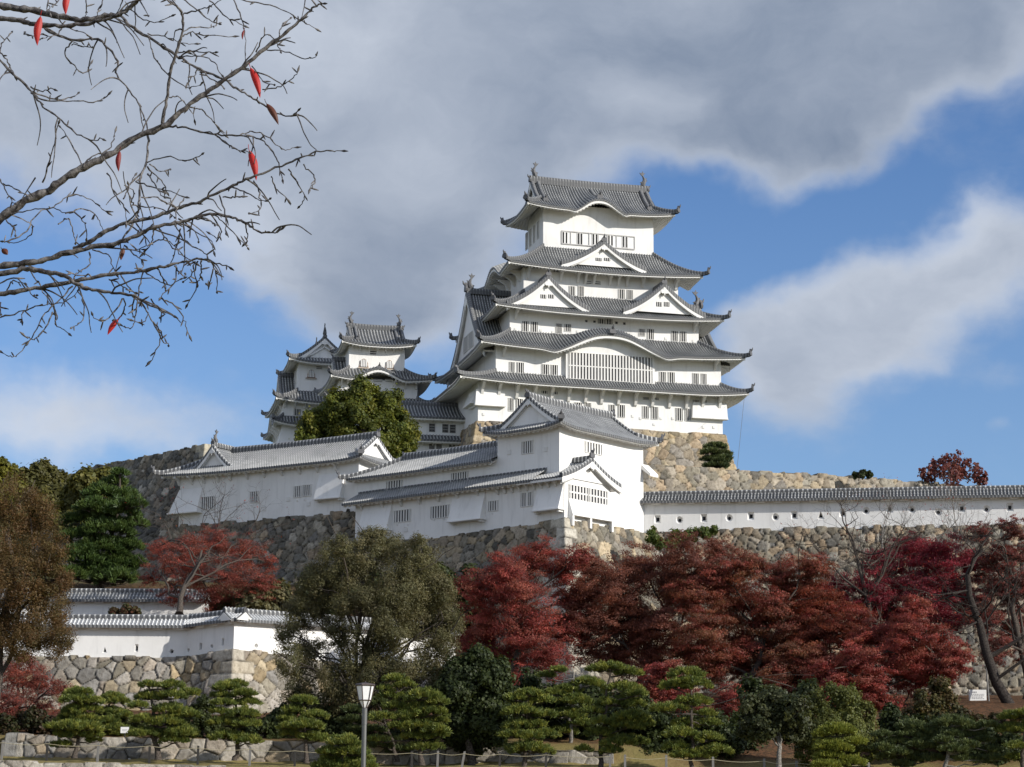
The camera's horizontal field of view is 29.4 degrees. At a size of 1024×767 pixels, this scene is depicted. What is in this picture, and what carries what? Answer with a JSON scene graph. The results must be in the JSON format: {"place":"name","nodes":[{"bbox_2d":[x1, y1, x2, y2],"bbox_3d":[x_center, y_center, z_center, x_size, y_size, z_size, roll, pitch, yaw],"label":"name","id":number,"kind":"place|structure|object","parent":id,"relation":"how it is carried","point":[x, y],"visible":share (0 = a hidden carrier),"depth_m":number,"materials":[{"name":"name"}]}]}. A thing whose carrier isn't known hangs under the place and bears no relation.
{"place":"outdoors","nodes":[
{"label":"outdoors","id":0,"kind":"place"},
{"bbox_2d":[108,603,141,613],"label":"sasa shrub","id":1,"kind":"object","parent":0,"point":[126,608],"visible":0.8,"depth_m":155.38,"materials":[{"name":"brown plant"}]},
{"bbox_2d":[0,529,1023,766],"bbox_3d":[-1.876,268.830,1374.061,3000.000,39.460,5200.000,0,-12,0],"label":"ground","id":2,"kind":"structure","parent":0,"point":[768,752],"depth_m":123.03,"materials":[{"name":"brown plant"}]},
{"bbox_2d":[0,456,27,523],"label":"oak tree","id":3,"kind":"object","parent":2,"relation":"on","point":[6,465],"visible":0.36,"depth_m":201.90,"materials":[{"name":"green plant"}]},
{"bbox_2d":[0,705,59,734],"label":"evergreen bush","id":4,"kind":"object","parent":2,"relation":"on","point":[30,720],"visible":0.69,"depth_m":124.71,"materials":[{"name":"green plant"}]},
{"bbox_2d":[2,457,69,536],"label":"oak tree","id":5,"kind":"object","parent":2,"relation":"on","point":[45,475],"visible":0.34,"depth_m":205.91,"materials":[{"name":"green plant"}]},
{"bbox_2d":[0,653,74,721],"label":"maple tree","id":6,"kind":"object","parent":2,"relation":"on","point":[37,684],"visible":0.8,"depth_m":129.26,"materials":[{"name":"red plant"}]},
{"bbox_2d":[0,469,77,695],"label":"brown tree","id":7,"kind":"object","parent":2,"relation":"on","point":[58,636],"visible":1,"depth_m":122.72,"materials":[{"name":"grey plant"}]},
{"bbox_2d":[42,685,107,757],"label":"garden pine","id":8,"kind":"object","parent":2,"relation":"on","point":[74,719],"visible":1,"depth_m":116.87,"materials":[{"name":"green plant"}]},
{"bbox_2d":[49,462,126,538],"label":"oak tree","id":9,"kind":"object","parent":2,"relation":"on","point":[83,477],"visible":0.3,"depth_m":196.10,"materials":[{"name":"green plant"}]},
{"bbox_2d":[53,466,151,587],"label":"pine tree","id":10,"kind":"object","parent":2,"relation":"on","point":[116,562],"visible":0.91,"depth_m":176.19,"materials":[{"name":"green plant"}]},
{"bbox_2d":[0,588,208,614],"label":"plaster wall","id":11,"kind":"structure","parent":2,"relation":"on","point":[94,600],"depth_m":168.36,"materials":[{"name":"tile"}]},
{"bbox_2d":[0,760,225,766],"bbox_3d":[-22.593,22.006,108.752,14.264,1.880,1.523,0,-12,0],"label":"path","id":12,"kind":"structure","parent":2,"relation":"on","point":[15,763],"depth_m":108.38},
{"bbox_2d":[94,690,135,735],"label":"garden pine","id":13,"kind":"object","parent":2,"relation":"on","point":[112,721],"visible":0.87,"depth_m":125.03,"materials":[{"name":"green plant"}]},
{"bbox_2d":[25,444,210,577],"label":"stone wall","id":14,"kind":"structure","parent":2,"relation":"on","point":[142,477],"depth_m":208.93,"materials":[{"name":"stone"}]},
{"bbox_2d":[125,677,203,759],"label":"garden pine","id":15,"kind":"object","parent":2,"relation":"on","point":[179,730],"visible":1,"depth_m":116.91,"materials":[{"name":"green plant"}]},
{"bbox_2d":[0,0,347,366],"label":"cherry tree","id":16,"kind":"object","parent":2,"relation":"on","point":[35,196],"visible":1,"depth_m":6.22,"materials":[{"name":"brown plant"}]},
{"bbox_2d":[96,695,256,731],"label":"evergreen bush","id":17,"kind":"object","parent":2,"relation":"on","point":[126,720],"visible":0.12,"depth_m":125.83,"materials":[{"name":"green plant"}]},
{"bbox_2d":[184,691,222,737],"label":"clipped bush","id":18,"kind":"object","parent":2,"relation":"on","point":[203,704],"visible":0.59,"depth_m":124.44,"materials":[{"name":"green plant"}]},
{"bbox_2d":[125,468,290,580],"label":"cherry tree","id":19,"kind":"object","parent":2,"relation":"on","point":[175,532],"visible":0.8,"depth_m":172.83,"materials":[{"name":"brown plant"}]},
{"bbox_2d":[136,521,280,614],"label":"maple tree","id":20,"kind":"object","parent":2,"relation":"on","point":[195,576],"visible":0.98,"depth_m":162.58,"materials":[{"name":"red plant"}]},
{"bbox_2d":[0,649,430,714],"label":"stone wall","id":21,"kind":"structure","parent":2,"relation":"on","point":[255,669],"depth_m":148.40,"materials":[{"name":"stone"}]},
{"bbox_2d":[0,606,459,665],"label":"plaster wall","id":22,"kind":"structure","parent":21,"relation":"on","point":[156,636],"depth_m":149.51,"materials":[{"name":"grey"}]},
{"bbox_2d":[203,676,264,759],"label":"garden pine","id":23,"kind":"object","parent":2,"relation":"on","point":[238,690],"visible":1,"depth_m":117.35,"materials":[{"name":"green plant"}]},
{"bbox_2d":[154,509,355,584],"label":"stone wall","id":24,"kind":"structure","parent":2,"relation":"on","point":[303,535],"depth_m":187.88,"materials":[{"name":"stone"}]},
{"bbox_2d":[151,428,394,526],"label":"turret","id":25,"kind":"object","parent":24,"relation":"on","point":[299,478],"visible":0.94,"depth_m":191.66,"materials":[{"name":"white paint"}]},
{"bbox_2d":[201,496,214,509],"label":"window","id":26,"kind":"structure","parent":25,"relation":"in","point":[211,498],"depth_m":194.93,"materials":[{"name":"white paint"}]},
{"bbox_2d":[249,491,258,502],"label":"window","id":27,"kind":"structure","parent":25,"relation":"in","point":[254,496],"depth_m":191.96,"materials":[{"name":"white paint"}]},
{"bbox_2d":[293,485,301,497],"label":"window","id":28,"kind":"structure","parent":25,"relation":"in","point":[297,490],"depth_m":189.26,"materials":[{"name":"white paint"}]},
{"bbox_2d":[302,484,311,496],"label":"window","id":29,"kind":"structure","parent":25,"relation":"in","point":[306,489],"depth_m":188.66,"materials":[{"name":"white paint"}]},
{"bbox_2d":[209,576,303,611],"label":"evergreen bush","id":30,"kind":"object","parent":2,"relation":"on","point":[282,594],"visible":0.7,"depth_m":162.20,"materials":[{"name":"green plant"}]},
{"bbox_2d":[241,712,282,738],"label":"evergreen bush","id":31,"kind":"object","parent":2,"relation":"on","point":[268,729],"visible":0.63,"depth_m":124.62,"materials":[{"name":"green plant"}]},
{"bbox_2d":[260,324,337,442],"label":"keep","id":32,"kind":"structure","parent":2,"relation":"on","point":[302,375],"depth_m":272.09,"materials":[{"name":"paint"}]},
{"bbox_2d":[275,693,331,762],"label":"garden pine","id":33,"kind":"object","parent":2,"relation":"on","point":[295,725],"visible":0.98,"depth_m":117.44,"materials":[{"name":"green plant"}]},
{"bbox_2d":[0,740,610,766],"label":"rope fence","id":34,"kind":"object","parent":2,"relation":"on","point":[98,745],"visible":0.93,"depth_m":115.46,"materials":[{"name":"brown wood"}]},
{"bbox_2d":[3,732,613,764],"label":"stone wall","id":35,"kind":"structure","parent":2,"relation":"on","point":[29,748],"depth_m":121.75,"materials":[{"name":"stone"}]},
{"bbox_2d":[262,688,354,738],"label":"evergreen bush","id":36,"kind":"object","parent":2,"relation":"on","point":[275,711],"visible":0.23,"depth_m":125.77,"materials":[{"name":"green plant"}]},
{"bbox_2d":[310,731,379,766],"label":"garden pine","id":37,"kind":"object","parent":2,"relation":"on","point":[331,754],"visible":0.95,"depth_m":106.41,"materials":[{"name":"green plant"}]},
{"bbox_2d":[293,369,421,458],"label":"camphor tree","id":38,"kind":"object","parent":2,"relation":"on","point":[363,404],"visible":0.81,"depth_m":218.25,"materials":[{"name":"green plant"}]},
{"bbox_2d":[355,681,374,766],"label":"street lamp","id":39,"kind":"object","parent":2,"relation":"on","point":[365,690],"visible":1,"depth_m":54.20,"materials":[{"name":"grey metal"}]},
{"bbox_2d":[306,714,434,740],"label":"evergreen bush","id":40,"kind":"object","parent":2,"relation":"on","point":[331,729],"visible":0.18,"depth_m":124.63,"materials":[{"name":"green plant"}]},
{"bbox_2d":[269,516,473,723],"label":"olive green tree","id":41,"kind":"object","parent":2,"relation":"on","point":[440,626],"visible":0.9,"depth_m":125.65,"materials":[{"name":"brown plant"}]},
{"bbox_2d":[334,695,412,761],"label":"garden pine","id":42,"kind":"object","parent":2,"relation":"on","point":[382,728],"visible":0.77,"depth_m":121.24,"materials":[{"name":"green plant"}]},
{"bbox_2d":[313,311,436,424],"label":"keep","id":43,"kind":"structure","parent":2,"relation":"on","point":[379,354],"depth_m":256.76,"materials":[{"name":"paint"}]},
{"bbox_2d":[281,558,483,628],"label":"evergreen bush","id":44,"kind":"object","parent":2,"relation":"on","point":[447,569],"visible":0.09,"depth_m":167.95,"materials":[{"name":"green plant"}]},
{"bbox_2d":[366,672,451,764],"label":"garden pine","id":45,"kind":"object","parent":2,"relation":"on","point":[418,722],"visible":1,"depth_m":117.96,"materials":[{"name":"green plant"}]},
{"bbox_2d":[399,400,464,451],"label":"corridor","id":46,"kind":"object","parent":2,"relation":"on","point":[441,424],"visible":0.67,"depth_m":248.44,"materials":[{"name":"white paint"}]},
{"bbox_2d":[430,640,520,764],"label":"evergreen tree","id":47,"kind":"object","parent":2,"relation":"on","point":[474,683],"visible":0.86,"depth_m":120.14,"materials":[{"name":"green plant"}]},
{"bbox_2d":[449,531,598,685],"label":"maple tree","id":48,"kind":"object","parent":2,"relation":"on","point":[522,637],"visible":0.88,"depth_m":148.13,"materials":[{"name":"brown plant"}]},
{"bbox_2d":[353,517,700,692],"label":"stone wall","id":49,"kind":"structure","parent":2,"relation":"on","point":[473,547],"depth_m":169.08,"materials":[{"name":"stone"}]},
{"bbox_2d":[336,440,621,541],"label":"turret wing","id":50,"kind":"structure","parent":49,"relation":"on","point":[450,491],"depth_m":174.42,"materials":[{"name":"paint"}]},
{"bbox_2d":[386,479,402,489],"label":"window","id":51,"kind":"structure","parent":50,"relation":"in","point":[394,483],"depth_m":181.97,"materials":[{"name":"white paint"}]},
{"bbox_2d":[394,509,410,522],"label":"window","id":52,"kind":"structure","parent":50,"relation":"in","point":[404,515],"depth_m":178.84,"materials":[{"name":"white paint"}]},
{"bbox_2d":[430,504,448,518],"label":"window","id":53,"kind":"structure","parent":50,"relation":"in","point":[439,511],"depth_m":175.85,"materials":[{"name":"white paint"}]},
{"bbox_2d":[450,471,468,481],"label":"window","id":54,"kind":"structure","parent":50,"relation":"in","point":[464,474],"depth_m":176.63,"materials":[{"name":"white paint"}]},
{"bbox_2d":[488,500,497,511],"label":"window","id":55,"kind":"structure","parent":50,"relation":"in","point":[493,504],"depth_m":171.69,"materials":[{"name":"white paint"}]},
{"bbox_2d":[526,491,532,505],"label":"window","id":56,"kind":"structure","parent":50,"relation":"in","point":[529,500],"depth_m":169.03,"materials":[{"name":"white paint"}]},
{"bbox_2d":[569,484,587,501],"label":"window","id":57,"kind":"structure","parent":50,"relation":"in","point":[576,492],"depth_m":167.96,"materials":[{"name":"white paint"}]},
{"bbox_2d":[588,488,607,506],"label":"window","id":58,"kind":"structure","parent":50,"relation":"in","point":[596,496],"depth_m":170.03,"materials":[{"name":"white paint"}]},
{"bbox_2d":[495,685,562,766],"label":"garden pine","id":59,"kind":"object","parent":2,"relation":"on","point":[531,695],"visible":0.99,"depth_m":117.37,"materials":[{"name":"green plant"}]},
{"bbox_2d":[512,667,570,729],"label":"evergreen bush","id":60,"kind":"object","parent":2,"relation":"on","point":[533,680],"visible":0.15,"depth_m":125.92,"materials":[{"name":"green plant"}]},
{"bbox_2d":[477,388,664,532],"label":"turret","id":61,"kind":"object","parent":2,"relation":"on","point":[533,431],"visible":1,"depth_m":173.70,"materials":[{"name":"white paint"}]},
{"bbox_2d":[521,440,533,454],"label":"window","id":62,"kind":"structure","parent":61,"relation":"in","point":[527,447],"depth_m":171.82,"materials":[{"name":"white paint"}]},
{"bbox_2d":[585,441,601,455],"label":"window","id":63,"kind":"structure","parent":61,"relation":"in","point":[589,446],"depth_m":173.08,"materials":[{"name":"white paint"}]},
{"bbox_2d":[536,664,606,742],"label":"garden pine","id":64,"kind":"object","parent":2,"relation":"on","point":[574,695],"visible":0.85,"depth_m":124.08,"materials":[{"name":"green plant"}]},
{"bbox_2d":[458,421,736,469],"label":"stone wall","id":65,"kind":"structure","parent":2,"relation":"on","point":[675,448],"depth_m":246.79,"materials":[{"name":"stone"}]},
{"bbox_2d":[428,162,754,433],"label":"castle keep","id":66,"kind":"structure","parent":65,"relation":"on","point":[581,302],"depth_m":250.75,"materials":[{"name":"white paint"}]},
{"bbox_2d":[568,352,652,383],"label":"window","id":67,"kind":"structure","parent":66,"relation":"in","point":[589,366],"depth_m":246.96,"materials":[{"name":"white paint"}]},
{"bbox_2d":[651,406,658,419],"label":"window","id":68,"kind":"structure","parent":66,"relation":"in","point":[655,410],"depth_m":247.93,"materials":[{"name":"grey"}]},
{"bbox_2d":[675,408,682,420],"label":"window","id":69,"kind":"structure","parent":66,"relation":"in","point":[678,411],"depth_m":248.72,"materials":[{"name":"grey"}]},
{"bbox_2d":[573,688,652,740],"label":"evergreen bush","id":70,"kind":"object","parent":2,"relation":"on","point":[582,736],"visible":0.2,"depth_m":125.04,"materials":[{"name":"green plant"}]},
{"bbox_2d":[573,659,656,766],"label":"garden pine","id":71,"kind":"object","parent":2,"relation":"on","point":[637,719],"visible":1,"depth_m":118.46,"materials":[{"name":"green plant"}]},
{"bbox_2d":[553,528,738,683],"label":"maple tree","id":72,"kind":"object","parent":2,"relation":"on","point":[624,613],"visible":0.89,"depth_m":148.68,"materials":[{"name":"brown plant"}]},
{"bbox_2d":[541,708,764,753],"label":"evergreen bush","id":73,"kind":"object","parent":2,"relation":"on","point":[551,723],"visible":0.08,"depth_m":125.31,"materials":[{"name":"green plant"}]},
{"bbox_2d":[541,667,820,717],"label":"evergreen bush","id":74,"kind":"object","parent":2,"relation":"on","point":[758,686],"visible":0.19,"depth_m":131.00,"materials":[{"name":"green plant"}]},
{"bbox_2d":[635,655,744,717],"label":"maple tree","id":75,"kind":"object","parent":2,"relation":"on","point":[655,676],"visible":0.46,"depth_m":132.24,"materials":[{"name":"brown plant"}]},
{"bbox_2d":[646,665,735,766],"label":"garden pine","id":76,"kind":"object","parent":2,"relation":"on","point":[680,727],"visible":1,"depth_m":115.49,"materials":[{"name":"green plant"}]},
{"bbox_2d":[638,701,749,759],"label":"evergreen bush","id":77,"kind":"object","parent":2,"relation":"on","point":[734,741],"visible":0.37,"depth_m":123.52,"materials":[{"name":"green plant"}]},
{"bbox_2d":[698,440,734,468],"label":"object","id":78,"kind":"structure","parent":2,"relation":"on","point":[720,455],"depth_m":215.33,"materials":[{"name":"plant"}]},
{"bbox_2d":[624,755,869,766],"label":"rope fence","id":79,"kind":"object","parent":2,"relation":"on","point":[796,763],"visible":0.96,"depth_m":112.36,"materials":[{"name":"brown wood"}]},
{"bbox_2d":[655,531,840,691],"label":"maple tree","id":80,"kind":"object","parent":2,"relation":"on","point":[717,663],"visible":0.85,"depth_m":146.33,"materials":[{"name":"brown plant"}]},
{"bbox_2d":[735,682,816,766],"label":"camellia tree","id":81,"kind":"object","parent":2,"relation":"on","point":[771,712],"visible":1,"depth_m":116.16,"materials":[{"name":"green plant"}]},
{"bbox_2d":[731,638,862,699],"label":"maple tree","id":82,"kind":"object","parent":2,"relation":"on","point":[802,660],"visible":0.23,"depth_m":140.72,"materials":[{"name":"brown plant"}]},
{"bbox_2d":[643,464,981,491],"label":"stone wall","id":83,"kind":"structure","parent":2,"relation":"on","point":[680,478],"depth_m":208.65,"materials":[{"name":"stone"}]},
{"bbox_2d":[851,469,873,479],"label":"moss shrub","id":84,"kind":"object","parent":83,"relation":"on","point":[863,473],"visible":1,"depth_m":211.40,"materials":[{"name":"green plant"}]},
{"bbox_2d":[756,579,881,697],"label":"maple tree","id":85,"kind":"object","parent":2,"relation":"on","point":[828,627],"visible":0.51,"depth_m":144.65,"materials":[{"name":"brown plant"}]},
{"bbox_2d":[789,678,880,766],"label":"clipped bush","id":86,"kind":"object","parent":2,"relation":"on","point":[838,706],"visible":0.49,"depth_m":119.65,"materials":[{"name":"green plant"}]},
{"bbox_2d":[653,522,1023,695],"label":"stone wall","id":87,"kind":"structure","parent":2,"relation":"on","point":[768,544],"depth_m":172.22,"materials":[{"name":"stone"}]},
{"bbox_2d":[644,523,720,551],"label":"ivy","id":88,"kind":"object","parent":87,"relation":"attached to","point":[654,539],"visible":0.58,"depth_m":167.64,"materials":[{"name":"green plant"}]},
{"bbox_2d":[639,485,1023,532],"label":"plaster wall","id":89,"kind":"structure","parent":87,"relation":"on","point":[665,511],"depth_m":174.24,"materials":[{"name":"grey"}]},
{"bbox_2d":[810,720,869,766],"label":"garden pine","id":90,"kind":"object","parent":2,"relation":"on","point":[829,747],"visible":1,"depth_m":110.68,"materials":[{"name":"green plant"}]},
{"bbox_2d":[774,481,959,646],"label":"cherry tree","id":91,"kind":"object","parent":2,"relation":"on","point":[864,592],"visible":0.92,"depth_m":150.46,"materials":[{"name":"brown plant"}]},
{"bbox_2d":[805,593,978,711],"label":"maple tree","id":92,"kind":"object","parent":2,"relation":"on","point":[893,652],"visible":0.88,"depth_m":135.89,"materials":[{"name":"brown plant"}]},
{"bbox_2d":[867,718,945,766],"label":"garden pine","id":93,"kind":"object","parent":2,"relation":"on","point":[921,732],"visible":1,"depth_m":116.78,"materials":[{"name":"green plant"}]},
{"bbox_2d":[820,529,997,688],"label":"maple tree","id":94,"kind":"object","parent":2,"relation":"on","point":[926,553],"visible":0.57,"depth_m":151.84,"materials":[{"name":"brown plant"}]},
{"bbox_2d":[837,464,996,606],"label":"cherry tree","id":95,"kind":"object","parent":2,"relation":"on","point":[933,536],"visible":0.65,"depth_m":157.49,"materials":[{"name":"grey plant"}]},
{"bbox_2d":[868,701,976,761],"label":"evergreen bush","id":96,"kind":"object","parent":2,"relation":"on","point":[890,714],"visible":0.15,"depth_m":122.81,"materials":[{"name":"green plant"}]},
{"bbox_2d":[867,735,977,761],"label":"evergreen bush","id":97,"kind":"object","parent":2,"relation":"on","point":[974,750],"visible":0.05,"depth_m":123.62,"materials":[{"name":"green plant"}]},
{"bbox_2d":[901,674,960,722],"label":"evergreen bush","id":98,"kind":"object","parent":2,"relation":"on","point":[942,699],"visible":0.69,"depth_m":124.07,"materials":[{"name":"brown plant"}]},
{"bbox_2d":[879,508,1023,703],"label":"cherry tree","id":99,"kind":"object","parent":2,"relation":"on","point":[1002,692],"visible":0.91,"depth_m":141.14,"materials":[{"name":"brown plant"}]},
{"bbox_2d":[917,449,988,485],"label":"maple tree","id":100,"kind":"object","parent":2,"relation":"on","point":[957,470],"visible":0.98,"depth_m":216.59,"materials":[{"name":"brown plant"}]},
{"bbox_2d":[929,713,1007,766],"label":"garden pine","id":101,"kind":"object","parent":2,"relation":"on","point":[965,728],"visible":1,"depth_m":115.92,"materials":[{"name":"green plant"}]},
{"bbox_2d":[968,690,986,700],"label":"sign board","id":102,"kind":"object","parent":2,"relation":"on","point":[975,695],"visible":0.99,"depth_m":145.34,"materials":[{"name":"white paint"}]},
{"bbox_2d":[950,705,1021,723],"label":"evergreen bush","id":103,"kind":"object","parent":2,"relation":"on","point":[961,711],"visible":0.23,"depth_m":129.54,"materials":[{"name":"green plant"}]},
{"bbox_2d":[960,514,1023,698],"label":"maple tree","id":104,"kind":"object","parent":2,"relation":"on","point":[1017,618],"visible":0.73,"depth_m":150.59,"materials":[{"name":"brown plant"}]},
{"bbox_2d":[973,727,1023,766],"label":"evergreen bush","id":105,"kind":"object","parent":2,"relation":"on","point":[1005,737],"visible":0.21,"depth_m":123.19,"materials":[{"name":"green plant"}]},
{"bbox_2d":[994,705,1023,766],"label":"garden pine","id":106,"kind":"object","parent":2,"relation":"on","point":[1012,726],"visible":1,"depth_m":115.12,"materials":[{"name":"green plant"}]},
{"bbox_2d":[0,0,1023,485],"label":"sky","id":107,"kind":"structure","parent":0,"point":[847,176],"materials":[{"name":"blue"}]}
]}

